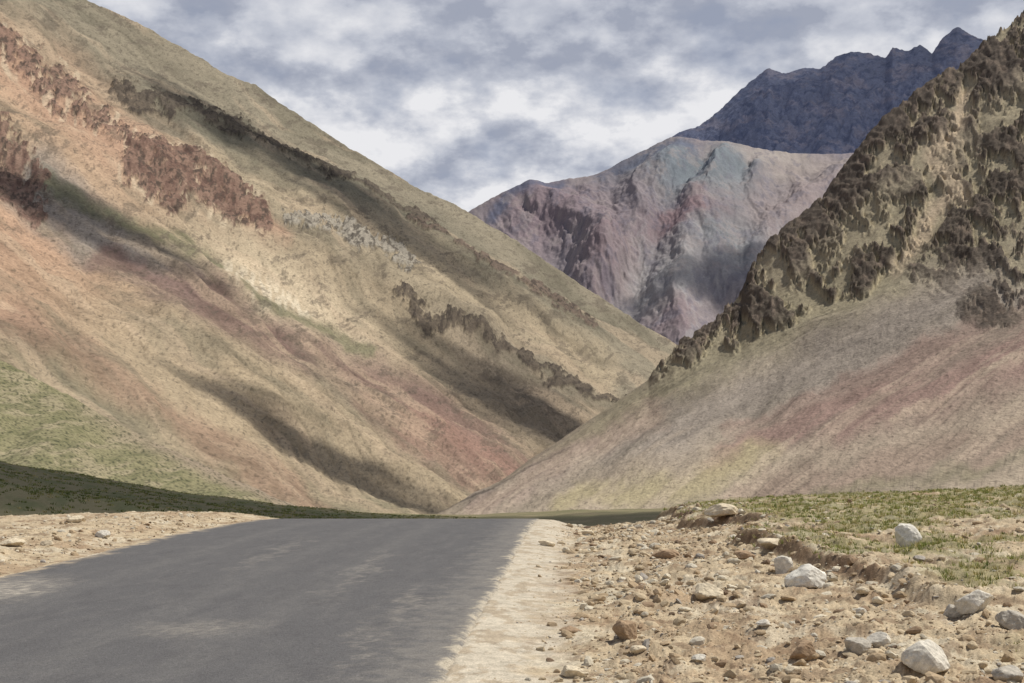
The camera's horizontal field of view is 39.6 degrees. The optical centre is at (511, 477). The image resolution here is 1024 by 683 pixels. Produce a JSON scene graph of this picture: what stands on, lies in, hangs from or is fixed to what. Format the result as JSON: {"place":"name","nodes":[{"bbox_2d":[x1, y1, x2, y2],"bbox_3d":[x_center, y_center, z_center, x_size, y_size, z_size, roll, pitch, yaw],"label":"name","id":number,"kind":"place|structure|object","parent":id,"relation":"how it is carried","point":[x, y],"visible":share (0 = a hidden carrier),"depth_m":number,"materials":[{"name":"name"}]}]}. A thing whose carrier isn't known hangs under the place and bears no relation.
{"place":"outdoors","nodes":[
{"label":"outdoors","id":0,"kind":"place"},
{"bbox_2d":[0,510,251,573],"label":"gravel","id":1,"kind":"structure","parent":0,"point":[59,538],"depth_m":25.60,"materials":[{"name":"beige gravel"}]},
{"bbox_2d":[0,361,298,506],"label":"grassy hill","id":2,"kind":"structure","parent":0,"point":[44,425],"depth_m":306.94,"materials":[{"name":"green plant"}]},
{"bbox_2d":[0,519,539,682],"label":"asphalt road","id":3,"kind":"structure","parent":0,"point":[332,601],"depth_m":15.11,"materials":[{"name":"grey asphalt"}]},
{"bbox_2d":[0,0,675,513],"bbox_3d":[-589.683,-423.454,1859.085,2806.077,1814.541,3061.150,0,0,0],"label":"mountain slope","id":4,"kind":"structure","parent":0,"point":[202,260],"depth_m":1484.86,"materials":[{"name":"brown stone"}]},
{"bbox_2d":[0,461,1023,682],"bbox_3d":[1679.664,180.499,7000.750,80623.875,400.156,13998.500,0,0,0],"label":"ground","id":5,"kind":"structure","parent":0,"point":[500,644],"depth_m":16.44,"materials":[{"name":"beige soil"}]},
{"bbox_2d":[0,538,25,546],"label":"rock","id":6,"kind":"object","parent":5,"relation":"on","point":[15,542],"visible":1,"depth_m":21.89,"materials":[{"name":"stone"}]},
{"bbox_2d":[40,540,53,545],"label":"rock","id":7,"kind":"object","parent":5,"relation":"on","point":[47,543],"visible":0.93,"depth_m":22.44,"materials":[{"name":"stone"}]},
{"bbox_2d":[66,515,85,522],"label":"rock","id":8,"kind":"object","parent":5,"relation":"on","point":[76,519],"visible":0.89,"depth_m":27.71,"materials":[{"name":"stone"}]},
{"bbox_2d":[94,530,110,537],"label":"rock","id":9,"kind":"object","parent":5,"relation":"on","point":[103,533],"visible":1,"depth_m":24.62,"materials":[{"name":"stone"}]},
{"bbox_2d":[0,460,478,518],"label":"meadow grass","id":10,"kind":"structure","parent":5,"relation":"on","point":[52,489],"depth_m":92.23,"materials":[{"name":"green plant"}]},
{"bbox_2d":[538,540,554,546],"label":"rock","id":11,"kind":"object","parent":5,"relation":"on","point":[546,543],"visible":0.84,"depth_m":24.08,"materials":[{"name":"stone"}]},
{"bbox_2d":[559,626,581,632],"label":"rock","id":12,"kind":"object","parent":5,"relation":"on","point":[572,629],"visible":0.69,"depth_m":13.16,"materials":[{"name":"stone"}]},
{"bbox_2d":[560,664,588,677],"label":"rock","id":13,"kind":"object","parent":5,"relation":"on","point":[570,671],"visible":0.98,"depth_m":10.75,"materials":[{"name":"stone"}]},
{"bbox_2d":[581,530,593,534],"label":"rock","id":14,"kind":"object","parent":5,"relation":"on","point":[584,532],"visible":0.84,"depth_m":30.61,"materials":[{"name":"stone"}]},
{"bbox_2d":[612,620,636,639],"bbox_3d":[0.983,1.338,12.281,0.187,0.224,0.181,0,0,-40],"label":"rock","id":15,"kind":"object","parent":5,"relation":"on","point":[623,629],"visible":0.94,"depth_m":12.23,"materials":[{"name":"stone"}]},
{"bbox_2d":[630,645,646,653],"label":"rock","id":16,"kind":"object","parent":5,"relation":"on","point":[636,649],"visible":1,"depth_m":11.49,"materials":[{"name":"stone"}]},
{"bbox_2d":[651,549,678,558],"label":"rock","id":17,"kind":"object","parent":5,"relation":"on","point":[667,554],"visible":0.94,"depth_m":20.67,"materials":[{"name":"stone"}]},
{"bbox_2d":[691,654,705,661],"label":"rock","id":18,"kind":"object","parent":5,"relation":"on","point":[700,657],"visible":1,"depth_m":11.10,"materials":[{"name":"stone"}]},
{"bbox_2d":[695,582,723,600],"bbox_3d":[2.121,1.233,15.325,0.319,0.205,0.256,0,0,0],"label":"rock","id":19,"kind":"object","parent":5,"relation":"on","point":[704,591],"visible":0.96,"depth_m":15.26,"materials":[{"name":"stone"}]},
{"bbox_2d":[704,503,737,516],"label":"rock","id":20,"kind":"object","parent":5,"relation":"on","point":[719,509],"visible":1,"depth_m":29.02,"materials":[{"name":"stone"}]},
{"bbox_2d":[734,550,754,558],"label":"rock","id":21,"kind":"object","parent":5,"relation":"on","point":[742,554],"visible":0.9,"depth_m":19.70,"materials":[{"name":"stone"}]},
{"bbox_2d":[756,619,769,625],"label":"rock","id":22,"kind":"object","parent":5,"relation":"on","point":[764,622],"visible":1,"depth_m":12.39,"materials":[{"name":"stone"}]},
{"bbox_2d":[757,538,779,548],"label":"rock","id":23,"kind":"object","parent":5,"relation":"on","point":[768,543],"visible":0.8,"depth_m":20.27,"materials":[{"name":"stone"}]},
{"bbox_2d":[774,556,792,573],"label":"rock","id":24,"kind":"object","parent":5,"relation":"on","point":[783,564],"visible":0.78,"depth_m":17.34,"materials":[{"name":"stone"}]},
{"bbox_2d":[784,666,801,673],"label":"rock","id":25,"kind":"object","parent":5,"relation":"on","point":[792,669],"visible":0.91,"depth_m":10.30,"materials":[{"name":"stone"}]},
{"bbox_2d":[790,640,815,659],"bbox_3d":[2.266,1.349,11.101,0.227,0.166,0.147,0,0,-34],"label":"rock","id":26,"kind":"object","parent":5,"relation":"on","point":[804,649],"visible":0.94,"depth_m":11.04,"materials":[{"name":"stone"}]},
{"bbox_2d":[784,564,826,588],"bbox_3d":[3.268,1.112,15.831,0.473,0.306,0.398,0,0,0],"label":"rock","id":27,"kind":"object","parent":5,"relation":"on","point":[808,576],"visible":0.81,"depth_m":15.70,"materials":[{"name":"stone"}]},
{"bbox_2d":[844,637,870,655],"bbox_3d":[2.742,1.343,11.294,0.214,0.150,0.159,0,0,0],"label":"rock","id":28,"kind":"object","parent":5,"relation":"on","point":[860,646],"visible":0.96,"depth_m":11.24,"materials":[{"name":"stone"}]},
{"bbox_2d":[855,607,866,614],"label":"rock","id":29,"kind":"object","parent":5,"relation":"on","point":[860,610],"visible":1,"depth_m":12.82,"materials":[{"name":"stone"}]},
{"bbox_2d":[855,586,869,593],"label":"rock","id":30,"kind":"object","parent":5,"relation":"on","point":[862,590],"visible":1,"depth_m":14.70,"materials":[{"name":"stone"}]},
{"bbox_2d":[866,631,890,647],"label":"rock","id":31,"kind":"object","parent":5,"relation":"on","point":[878,639],"visible":0.89,"depth_m":11.59,"materials":[{"name":"stone"}]},
{"bbox_2d":[895,523,921,547],"bbox_3d":[5.226,0.780,18.729,0.340,0.356,0.292,0,0,25],"label":"rock","id":32,"kind":"object","parent":5,"relation":"on","point":[906,534],"visible":0.84,"depth_m":18.64,"materials":[{"name":"stone"}]},
{"bbox_2d":[900,639,950,675],"bbox_3d":[2.903,1.269,9.995,0.333,0.261,0.282,0,0,21],"label":"rock","id":33,"kind":"object","parent":5,"relation":"on","point":[923,657],"visible":0.9,"depth_m":9.90,"materials":[{"name":"stone"}]},
{"bbox_2d":[943,604,962,617],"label":"rock","id":34,"kind":"object","parent":5,"relation":"on","point":[950,611],"visible":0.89,"depth_m":12.81,"materials":[{"name":"stone"}]},
{"bbox_2d":[954,589,992,614],"bbox_3d":[4.152,1.116,12.763,0.333,0.232,0.244,0,0,-19],"label":"rock","id":35,"kind":"object","parent":5,"relation":"on","point":[975,601],"visible":0.97,"depth_m":12.70,"materials":[{"name":"stone"}]},
{"bbox_2d":[991,665,1023,681],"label":"rock","id":36,"kind":"object","parent":5,"relation":"on","point":[1008,672],"visible":0.98,"depth_m":9.51,"materials":[{"name":"stone"}]},
{"bbox_2d":[995,610,1023,629],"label":"rock","id":37,"kind":"object","parent":5,"relation":"on","point":[1010,619],"visible":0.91,"depth_m":11.99,"materials":[{"name":"stone"}]},
{"bbox_2d":[88,0,1023,211],"label":"sky","id":38,"kind":"structure","parent":0,"point":[466,102],"materials":[{"name":"grey"}]},
{"bbox_2d":[469,136,853,344],"bbox_3d":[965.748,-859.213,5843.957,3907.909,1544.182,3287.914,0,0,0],"label":"distant mountain","id":39,"kind":"structure","parent":0,"point":[668,238],"depth_m":5730.56,"materials":[{"name":"stone"}]},
{"bbox_2d":[437,10,1023,514],"bbox_3d":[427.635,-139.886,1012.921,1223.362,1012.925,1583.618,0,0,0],"label":"rocky mountain","id":40,"kind":"structure","parent":0,"point":[865,330],"depth_m":678.14,"materials":[{"name":"brown stone"}]},
{"bbox_2d":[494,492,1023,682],"bbox_3d":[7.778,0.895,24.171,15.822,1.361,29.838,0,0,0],"label":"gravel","id":41,"kind":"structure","parent":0,"point":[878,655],"depth_m":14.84,"materials":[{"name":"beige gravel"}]},
{"bbox_2d":[672,27,982,153],"bbox_3d":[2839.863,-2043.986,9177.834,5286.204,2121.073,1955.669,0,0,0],"label":"distant peak","id":42,"kind":"structure","parent":0,"point":[843,103],"depth_m":9463.38,"materials":[{"name":"stone"}]},
{"bbox_2d":[663,484,1023,651],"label":"grass","id":43,"kind":"structure","parent":0,"point":[938,540],"depth_m":25.29,"materials":[{"name":"green plant"}]}
]}

